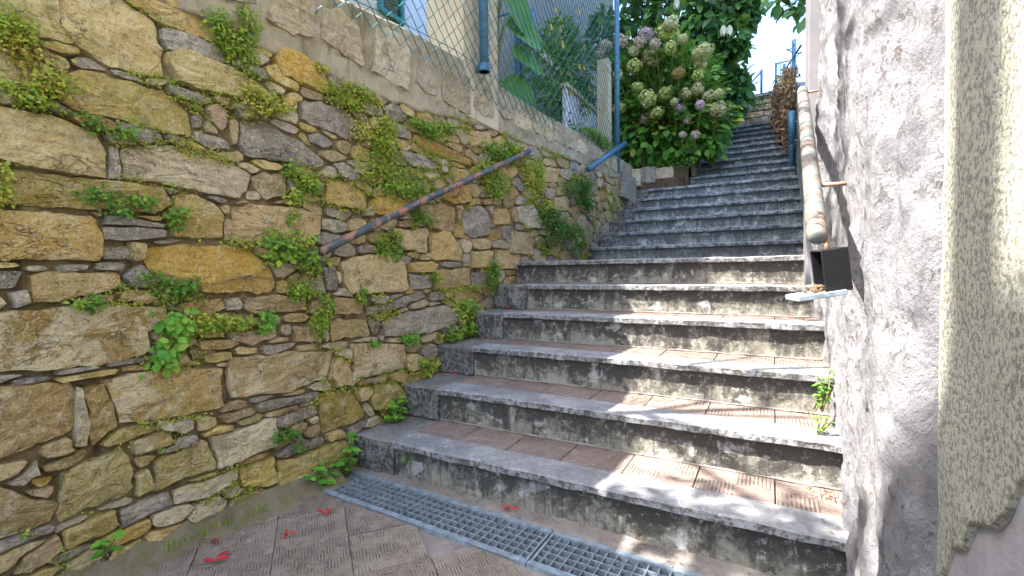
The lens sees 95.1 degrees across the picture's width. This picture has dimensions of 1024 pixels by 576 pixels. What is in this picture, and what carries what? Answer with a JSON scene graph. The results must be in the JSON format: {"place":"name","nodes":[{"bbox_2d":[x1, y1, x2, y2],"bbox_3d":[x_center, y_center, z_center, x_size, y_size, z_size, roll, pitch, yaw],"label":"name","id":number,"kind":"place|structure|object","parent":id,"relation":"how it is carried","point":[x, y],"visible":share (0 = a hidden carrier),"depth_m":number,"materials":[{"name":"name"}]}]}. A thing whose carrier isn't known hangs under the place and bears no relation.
{"place":"outdoors","nodes":[
{"label":"outdoors","id":0,"kind":"place"},
{"bbox_2d":[343,0,426,39],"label":"house","id":1,"kind":"structure","parent":0,"point":[384,5],"depth_m":5.07,"materials":[{"name":"beige paint"}]},
{"bbox_2d":[402,0,426,39],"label":"window","id":2,"kind":"structure","parent":1,"relation":"in","point":[409,3],"depth_m":5.42,"materials":[{"name":"white glass"}]},
{"bbox_2d":[53,463,775,575],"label":"pavement","id":3,"kind":"structure","parent":0,"point":[375,543],"depth_m":1.55,"materials":[{"name":"tile"}]},
{"bbox_2d":[89,528,127,560],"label":"herb plant","id":4,"kind":"object","parent":3,"relation":"on","point":[103,544],"visible":1,"depth_m":1.35,"materials":[{"name":"green plant"}]},
{"bbox_2d":[164,503,265,554],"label":"grass","id":5,"kind":"structure","parent":3,"relation":"on","point":[205,532],"depth_m":1.56,"materials":[{"name":"green plant"}]},
{"bbox_2d":[203,550,229,561],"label":"fallen leaf","id":6,"kind":"object","parent":3,"relation":"on","point":[220,557],"visible":1,"depth_m":1.48,"materials":[{"name":"red plant"}]},
{"bbox_2d":[284,529,295,537],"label":"fallen leaf","id":7,"kind":"object","parent":3,"relation":"on","point":[286,532],"visible":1,"depth_m":1.62,"materials":[{"name":"red plant"}]},
{"bbox_2d":[0,0,632,575],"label":"stone wall","id":8,"kind":"structure","parent":3,"relation":"on","point":[78,398],"depth_m":1.65,"materials":[{"name":"stone"}]},
{"bbox_2d":[0,159,20,211],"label":"wall plant","id":9,"kind":"object","parent":8,"relation":"attached to","point":[4,185],"depth_m":1.20,"materials":[{"name":"green plant"}]},
{"bbox_2d":[0,75,66,121],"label":"wall plant","id":10,"kind":"object","parent":8,"relation":"attached to","point":[31,96],"depth_m":1.23,"materials":[{"name":"green plant"}]},
{"bbox_2d":[0,0,89,108],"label":"wall plant","id":11,"kind":"object","parent":8,"relation":"attached to","point":[29,38],"depth_m":1.24,"materials":[{"name":"green plant"}]},
{"bbox_2d":[33,153,131,175],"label":"dry roots","id":12,"kind":"object","parent":8,"relation":"attached to","point":[75,156],"visible":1,"depth_m":1.33,"materials":[{"name":"brown plant"}]},
{"bbox_2d":[62,292,109,315],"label":"wall plant","id":13,"kind":"object","parent":8,"relation":"attached to","point":[80,304],"depth_m":1.34,"materials":[{"name":"green plant"}]},
{"bbox_2d":[61,109,141,142],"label":"wall plant","id":14,"kind":"object","parent":8,"relation":"attached to","point":[125,132],"depth_m":1.38,"materials":[{"name":"green plant"}]},
{"bbox_2d":[71,185,158,220],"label":"wall plant","id":15,"kind":"object","parent":8,"relation":"attached to","point":[107,194],"depth_m":1.39,"materials":[{"name":"green plant"}]},
{"bbox_2d":[118,264,202,304],"bbox_3d":[-1.115,-0.011,1.508,0.093,0.131,0.236,0,2,29],"label":"wall plant","id":16,"kind":"object","parent":8,"relation":"attached to","point":[183,288],"depth_m":1.52,"materials":[{"name":"green plant"}]},
{"bbox_2d":[139,307,200,378],"bbox_3d":[-1.101,0.177,1.521,0.104,0.224,0.174,0,2,29],"label":"wall plant","id":17,"kind":"object","parent":8,"relation":"attached to","point":[167,353],"depth_m":1.51,"materials":[{"name":"green plant"}]},
{"bbox_2d":[162,203,192,231],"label":"wall plant","id":18,"kind":"object","parent":8,"relation":"attached to","point":[183,210],"depth_m":1.53,"materials":[{"name":"green plant"}]},
{"bbox_2d":[155,136,254,169],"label":"wall plant","id":19,"kind":"object","parent":8,"relation":"attached to","point":[197,152],"depth_m":1.60,"materials":[{"name":"green plant"}]},
{"bbox_2d":[188,312,259,337],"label":"wall plant","id":20,"kind":"object","parent":8,"relation":"attached to","point":[230,322],"depth_m":1.65,"materials":[{"name":"green plant"}]},
{"bbox_2d":[192,0,267,84],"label":"wall plant","id":21,"kind":"object","parent":8,"relation":"attached to","point":[243,37],"depth_m":1.69,"materials":[{"name":"green plant"}]},
{"bbox_2d":[202,275,291,301],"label":"dry roots","id":22,"kind":"object","parent":8,"relation":"attached to","point":[246,276],"visible":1,"depth_m":1.73,"materials":[{"name":"brown plant"}]},
{"bbox_2d":[231,79,296,119],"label":"wall plant","id":23,"kind":"object","parent":8,"relation":"attached to","point":[275,107],"depth_m":1.76,"materials":[{"name":"green plant"}]},
{"bbox_2d":[251,309,279,336],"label":"wall plant","id":24,"kind":"object","parent":8,"relation":"attached to","point":[268,326],"depth_m":1.78,"materials":[{"name":"green plant"}]},
{"bbox_2d":[268,421,307,454],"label":"wall plant","id":25,"kind":"object","parent":8,"relation":"attached to","point":[284,434],"depth_m":1.87,"materials":[{"name":"green plant"}]},
{"bbox_2d":[245,225,332,268],"bbox_3d":[-0.877,-0.156,1.870,0.113,0.175,0.363,0,2,29],"label":"wall plant","id":26,"kind":"object","parent":8,"relation":"attached to","point":[278,242],"depth_m":1.84,"materials":[{"name":"green plant"}]},
{"bbox_2d":[268,402,315,428],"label":"dry roots","id":27,"kind":"object","parent":8,"relation":"attached to","point":[298,409],"visible":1,"depth_m":1.91,"materials":[{"name":"brown plant"}]},
{"bbox_2d":[283,209,303,227],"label":"wall plant","id":28,"kind":"object","parent":8,"relation":"attached to","point":[291,216],"depth_m":1.87,"materials":[{"name":"green plant"}]},
{"bbox_2d":[276,158,324,210],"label":"wall plant","id":29,"kind":"object","parent":8,"relation":"attached to","point":[303,180],"depth_m":1.90,"materials":[{"name":"green plant"}]},
{"bbox_2d":[280,256,324,308],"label":"wall plant","id":30,"kind":"object","parent":8,"relation":"attached to","point":[297,291],"depth_m":1.93,"materials":[{"name":"green plant"}]},
{"bbox_2d":[19,0,623,575],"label":"plants","id":31,"kind":"object","parent":8,"relation":"attached to","point":[381,314],"visible":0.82,"depth_m":1.80,"materials":[{"name":"green plant"}]},
{"bbox_2d":[311,171,331,192],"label":"dry roots","id":32,"kind":"object","parent":8,"relation":"attached to","point":[319,176],"visible":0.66,"depth_m":2.00,"materials":[{"name":"brown plant"}]},
{"bbox_2d":[306,293,337,342],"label":"wall plant","id":33,"kind":"object","parent":8,"relation":"attached to","point":[327,313],"depth_m":2.00,"materials":[{"name":"green plant"}]},
{"bbox_2d":[314,60,329,74],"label":"wall plant","id":34,"kind":"object","parent":8,"relation":"attached to","point":[324,69],"depth_m":1.98,"materials":[{"name":"green plant"}]},
{"bbox_2d":[307,73,387,118],"bbox_3d":[-0.735,-0.866,2.144,0.070,0.194,0.468,0,2,29],"label":"wall plant","id":35,"kind":"object","parent":8,"relation":"attached to","point":[360,95],"depth_m":2.13,"materials":[{"name":"green plant"}]},
{"bbox_2d":[354,283,368,305],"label":"wall plant","id":36,"kind":"object","parent":8,"relation":"attached to","point":[360,300],"depth_m":2.19,"materials":[{"name":"green plant"}]},
{"bbox_2d":[368,338,381,347],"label":"wall plant","id":37,"kind":"object","parent":8,"relation":"attached to","point":[374,344],"depth_m":2.25,"materials":[{"name":"green plant"}]},
{"bbox_2d":[349,109,402,164],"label":"wall plant","id":38,"kind":"object","parent":8,"relation":"attached to","point":[381,140],"depth_m":2.29,"materials":[{"name":"green plant"}]},
{"bbox_2d":[322,140,447,211],"bbox_3d":[-0.587,-0.548,2.398,0.089,0.311,0.914,0,2,29],"label":"wall plant","id":39,"kind":"object","parent":8,"relation":"attached to","point":[394,185],"depth_m":2.37,"materials":[{"name":"green plant"}]},
{"bbox_2d":[371,226,405,261],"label":"wall plant","id":40,"kind":"object","parent":8,"relation":"attached to","point":[383,253],"depth_m":2.36,"materials":[{"name":"green plant"}]},
{"bbox_2d":[395,331,422,347],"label":"wall plant","id":41,"kind":"object","parent":8,"relation":"attached to","point":[411,340],"depth_m":2.48,"materials":[{"name":"green plant"}]},
{"bbox_2d":[408,201,438,228],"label":"wall plant","id":42,"kind":"object","parent":8,"relation":"attached to","point":[424,220],"depth_m":2.55,"materials":[{"name":"green plant"}]},
{"bbox_2d":[318,148,531,255],"bbox_3d":[-0.353,-0.605,2.792,0.114,0.879,1.970,0,2,29],"label":"handrail","id":43,"kind":"object","parent":8,"relation":"attached to","point":[356,233],"visible":0.94,"depth_m":2.40,"materials":[{"name":"metal"}]},
{"bbox_2d":[409,357,440,378],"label":"wall plant","id":44,"kind":"object","parent":8,"relation":"attached to","point":[428,371],"depth_m":2.60,"materials":[{"name":"green plant"}]},
{"bbox_2d":[400,114,458,145],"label":"wall plant","id":45,"kind":"object","parent":8,"relation":"attached to","point":[429,129],"depth_m":2.64,"materials":[{"name":"green plant"}]},
{"bbox_2d":[428,271,442,285],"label":"wall plant","id":46,"kind":"object","parent":8,"relation":"attached to","point":[437,281],"depth_m":2.67,"materials":[{"name":"green plant"}]},
{"bbox_2d":[426,0,498,131],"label":"concrete pillar","id":47,"kind":"structure","parent":8,"relation":"on","point":[492,123],"depth_m":3.01,"materials":[{"name":"grey concrete"}]},
{"bbox_2d":[438,296,492,342],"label":"wall plant","id":48,"kind":"object","parent":8,"relation":"attached to","point":[470,309],"depth_m":2.91,"materials":[{"name":"green plant"}]},
{"bbox_2d":[315,0,619,172],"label":"chain link fence","id":49,"kind":"object","parent":8,"relation":"on","point":[483,66],"visible":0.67,"depth_m":3.94,"materials":[{"name":"grey metal"}]},
{"bbox_2d":[467,154,509,204],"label":"wall plant","id":50,"kind":"object","parent":8,"relation":"attached to","point":[489,180],"depth_m":3.19,"materials":[{"name":"green plant"}]},
{"bbox_2d":[485,260,501,295],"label":"wall plant","id":51,"kind":"object","parent":8,"relation":"attached to","point":[493,272],"depth_m":3.22,"materials":[{"name":"green plant"}]},
{"bbox_2d":[480,137,527,173],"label":"wall plant","id":52,"kind":"object","parent":8,"relation":"attached to","point":[510,150],"depth_m":3.34,"materials":[{"name":"green plant"}]},
{"bbox_2d":[517,155,547,199],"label":"wall plant","id":53,"kind":"object","parent":8,"relation":"attached to","point":[538,175],"depth_m":3.75,"materials":[{"name":"green plant"}]},
{"bbox_2d":[537,197,555,212],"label":"wall plant","id":54,"kind":"object","parent":8,"relation":"attached to","point":[546,204],"depth_m":3.90,"materials":[{"name":"green plant"}]},
{"bbox_2d":[531,204,590,260],"bbox_3d":[0.486,-0.503,4.217,0.127,0.520,1.169,1,2,31],"label":"wall plant","id":55,"kind":"object","parent":8,"relation":"attached to","point":[554,218],"depth_m":4.09,"materials":[{"name":"green plant"}]},
{"bbox_2d":[558,169,595,218],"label":"wall plant","id":56,"kind":"object","parent":8,"relation":"attached to","point":[582,187],"depth_m":4.49,"materials":[{"name":"green plant"}]},
{"bbox_2d":[567,120,616,155],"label":"wall plant","id":57,"kind":"object","parent":8,"relation":"on","point":[595,135],"depth_m":4.80,"materials":[{"name":"green plant"}]},
{"bbox_2d":[597,58,611,150],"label":"concrete pillar","id":58,"kind":"structure","parent":8,"relation":"on","point":[609,100],"depth_m":5.46,"materials":[{"name":"grey concrete"}]},
{"bbox_2d":[583,141,626,176],"bbox_3d":[1.018,-1.420,5.087,0.131,0.633,1.281,0,2,29],"label":"handrail","id":59,"kind":"object","parent":8,"relation":"attached to","point":[596,163],"visible":0.92,"depth_m":4.89,"materials":[{"name":"blue metal"}]},
{"bbox_2d":[301,461,344,488],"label":"herb plant","id":60,"kind":"object","parent":3,"relation":"on","point":[319,468],"visible":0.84,"depth_m":1.99,"materials":[{"name":"green plant"}]},
{"bbox_2d":[316,509,332,513],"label":"fallen leaf","id":61,"kind":"object","parent":3,"relation":"on","point":[322,511],"visible":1,"depth_m":1.76,"materials":[{"name":"red plant"}]},
{"bbox_2d":[322,469,552,567],"bbox_3d":[-0.368,0.864,1.825,1.080,0.034,0.214,1,2,31],"label":"drain grate","id":62,"kind":"object","parent":3,"relation":"on","point":[502,535],"visible":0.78,"depth_m":1.75,"materials":[{"name":"metal"}]},
{"bbox_2d":[341,433,360,475],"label":"herb plant","id":63,"kind":"object","parent":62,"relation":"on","point":[352,449],"visible":0.96,"depth_m":2.09,"materials":[{"name":"green plant"}]},
{"bbox_2d":[500,504,518,509],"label":"fallen leaf","id":64,"kind":"object","parent":3,"relation":"on","point":[513,508],"visible":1,"depth_m":1.77,"materials":[{"name":"red plant"}]},
{"bbox_2d":[353,121,848,575],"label":"stairs","id":65,"kind":"structure","parent":3,"relation":"on","point":[719,231],"depth_m":2.17,"materials":[{"name":"stone"}]},
{"bbox_2d":[384,395,407,423],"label":"herb plant","id":66,"kind":"object","parent":65,"relation":"on","point":[395,416],"visible":0.98,"depth_m":2.35,"materials":[{"name":"green plant"}]},
{"bbox_2d":[402,454,409,465],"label":"herb plant","id":67,"kind":"object","parent":65,"relation":"on","point":[405,456],"visible":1,"depth_m":2.06,"materials":[{"name":"green plant"}]},
{"bbox_2d":[208,254,833,575],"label":"leaf litter","id":68,"kind":"object","parent":65,"relation":"on","point":[606,455],"visible":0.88,"depth_m":1.84,"materials":[{"name":"brown plant"}]},
{"bbox_2d":[788,111,796,166],"bbox_3d":[3.380,-1.773,5.600,0.144,0.680,0.074,1,3,42],"label":"rail post","id":69,"kind":"object","parent":65,"relation":"on","point":[791,128],"visible":0.81,"depth_m":5.60,"materials":[{"name":"blue metal"}]},
{"bbox_2d":[812,416,835,434],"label":"herb plant","id":70,"kind":"object","parent":65,"relation":"on","point":[819,429],"visible":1,"depth_m":1.64,"materials":[{"name":"green plant"}]},
{"bbox_2d":[526,530,704,575],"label":"drain grate","id":71,"kind":"object","parent":3,"relation":"on","point":[556,545],"visible":0.97,"depth_m":1.47,"materials":[{"name":"metal"}]},
{"bbox_2d":[803,0,945,575],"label":"plaster wall","id":72,"kind":"structure","parent":3,"relation":"on","point":[875,72],"depth_m":0.94,"materials":[{"name":"white paint"}]},
{"bbox_2d":[785,237,852,301],"bbox_3d":[0.738,-0.047,1.125,0.128,0.156,0.064,0,2,5],"label":"metal box","id":73,"kind":"object","parent":72,"relation":"attached to","point":[831,269],"visible":1,"depth_m":1.10,"materials":[{"name":"metal"}]},
{"bbox_2d":[787,283,824,294],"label":"dry leaves","id":74,"kind":"object","parent":73,"relation":"on","point":[815,290],"visible":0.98,"depth_m":1.12,"materials":[{"name":"brown plant"}]},
{"bbox_2d":[797,86,846,243],"bbox_3d":[1.145,-0.568,1.743,0.160,0.875,1.518,0,2,29],"label":"handrail","id":75,"kind":"object","parent":72,"relation":"attached to","point":[816,226],"visible":0.95,"depth_m":1.38,"materials":[{"name":"metal"}]},
{"bbox_2d":[812,369,833,411],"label":"herb plant","id":76,"kind":"object","parent":72,"relation":"attached to","point":[825,397],"visible":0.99,"depth_m":1.71,"materials":[{"name":"green plant"}]},
{"bbox_2d":[936,0,1023,575],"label":"stucco wall","id":77,"kind":"structure","parent":3,"relation":"on","point":[980,450],"depth_m":0.65,"materials":[{"name":"beige paint"}]},
{"bbox_2d":[497,0,613,121],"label":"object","id":78,"kind":"structure","parent":0,"point":[506,43],"depth_m":7.39,"materials":[{"name":"grey paint"}]},
{"bbox_2d":[636,176,683,190],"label":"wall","id":79,"kind":"structure","parent":0,"point":[668,182],"depth_m":6.01,"materials":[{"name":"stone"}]},
{"bbox_2d":[515,35,521,75],"bbox_3d":[0.070,-2.080,4.854,0.120,1.450,0.120,0,2,29],"label":"iron post","id":80,"kind":"object","parent":79,"relation":"on","point":[517,60],"depth_m":4.82,"materials":[{"name":"blue metal"}]},
{"bbox_2d":[497,0,545,109],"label":"leaf plant","id":81,"kind":"object","parent":79,"relation":"on","point":[523,50],"visible":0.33,"depth_m":4.64,"materials":[{"name":"green plant"}]},
{"bbox_2d":[500,9,593,101],"bbox_3d":[0.222,-2.490,5.884,2.330,2.200,0.288,-2,3,-43],"label":"garden rail","id":82,"kind":"object","parent":79,"relation":"on","point":[532,13],"visible":0.11,"depth_m":6.03,"materials":[{"name":"blue metal"}]},
{"bbox_2d":[522,7,596,132],"bbox_3d":[0.667,-2.378,5.922,0.743,1.972,2.030,0,2,29],"label":"flowering shrub","id":83,"kind":"object","parent":79,"relation":"on","point":[545,79],"visible":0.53,"depth_m":5.63,"materials":[{"name":"green plant"}]},
{"bbox_2d":[560,82,596,138],"bbox_3d":[0.917,-1.912,6.016,0.100,0.980,1.300,0,2,29],"label":"garden screen","id":84,"kind":"object","parent":79,"relation":"on","point":[571,107],"visible":0.36,"depth_m":5.69,"materials":[{"name":"white paint"}]},
{"bbox_2d":[618,159,703,200],"bbox_3d":[2.346,-1.705,7.148,1.070,1.504,3.712,0,2,29],"label":"planting bed","id":85,"kind":"object","parent":79,"relation":"on","point":[628,183],"visible":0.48,"depth_m":6.04,"materials":[{"name":"concrete"}]},
{"bbox_2d":[628,149,704,169],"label":"ground cover plant","id":86,"kind":"object","parent":85,"relation":"on","point":[674,158],"visible":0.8,"depth_m":6.04,"materials":[{"name":"green plant"}]},
{"bbox_2d":[590,9,744,168],"bbox_3d":[2.059,-2.513,6.286,1.945,1.996,1.467,0,2,29],"label":"hydrangea","id":87,"kind":"object","parent":85,"relation":"on","point":[698,79],"visible":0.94,"depth_m":5.95,"materials":[{"name":"green plant"}]},
{"bbox_2d":[581,0,766,168],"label":"tree","id":88,"kind":"object","parent":85,"relation":"on","point":[719,24],"visible":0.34,"depth_m":7.06,"materials":[{"name":"green plant"}]},
{"bbox_2d":[690,95,767,132],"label":"climbing shrub","id":89,"kind":"object","parent":85,"relation":"on","point":[758,103],"visible":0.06,"depth_m":8.91,"materials":[{"name":"green plant"}]},
{"bbox_2d":[619,0,805,132],"label":"sky","id":90,"kind":"structure","parent":0,"point":[771,42],"materials":[{"name":"white"}]},
{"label":"hillside","id":91,"kind":"structure","parent":0,"visible":0},
{"bbox_2d":[644,92,772,163],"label":"retaining wall","id":92,"kind":"structure","parent":91,"relation":"on","point":[762,114],"depth_m":9.16,"materials":[{"name":"stone"}]},
{"bbox_2d":[752,69,762,92],"bbox_3d":[4.183,-4.036,9.674,1.754,0.560,0.044,0,2,29],"label":"wire fence","id":93,"kind":"object","parent":92,"relation":"on","point":[760,74],"visible":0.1,"depth_m":9.25,"materials":[{"name":"metal"}]},
{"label":"right terrace","id":94,"kind":"structure","parent":0,"visible":0},
{"bbox_2d":[760,0,805,33],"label":"tree","id":95,"kind":"object","parent":94,"relation":"on","point":[798,12],"visible":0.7,"depth_m":3.86,"materials":[{"name":"green plant"}]},
{"bbox_2d":[793,82,804,222],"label":"side wall","id":96,"kind":"structure","parent":94,"relation":"on","point":[797,162],"depth_m":5.29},
{"bbox_2d":[775,58,791,83],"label":"iron gate","id":97,"kind":"structure","parent":96,"relation":"attached to","point":[780,62],"depth_m":8.63,"materials":[{"name":"metal"}]},
{"bbox_2d":[768,64,800,153],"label":"dead creeper","id":98,"kind":"object","parent":96,"relation":"hanging from","point":[782,97],"visible":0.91,"depth_m":6.05,"materials":[{"name":"brown plant"}]},
{"bbox_2d":[783,39,801,84],"bbox_3d":[4.220,-3.220,7.043,0.212,1.300,2.625,0,2,29],"label":"iron railing","id":99,"kind":"object","parent":96,"relation":"on","point":[794,52],"visible":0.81,"depth_m":6.74,"materials":[{"name":"blue metal"}]}
]}

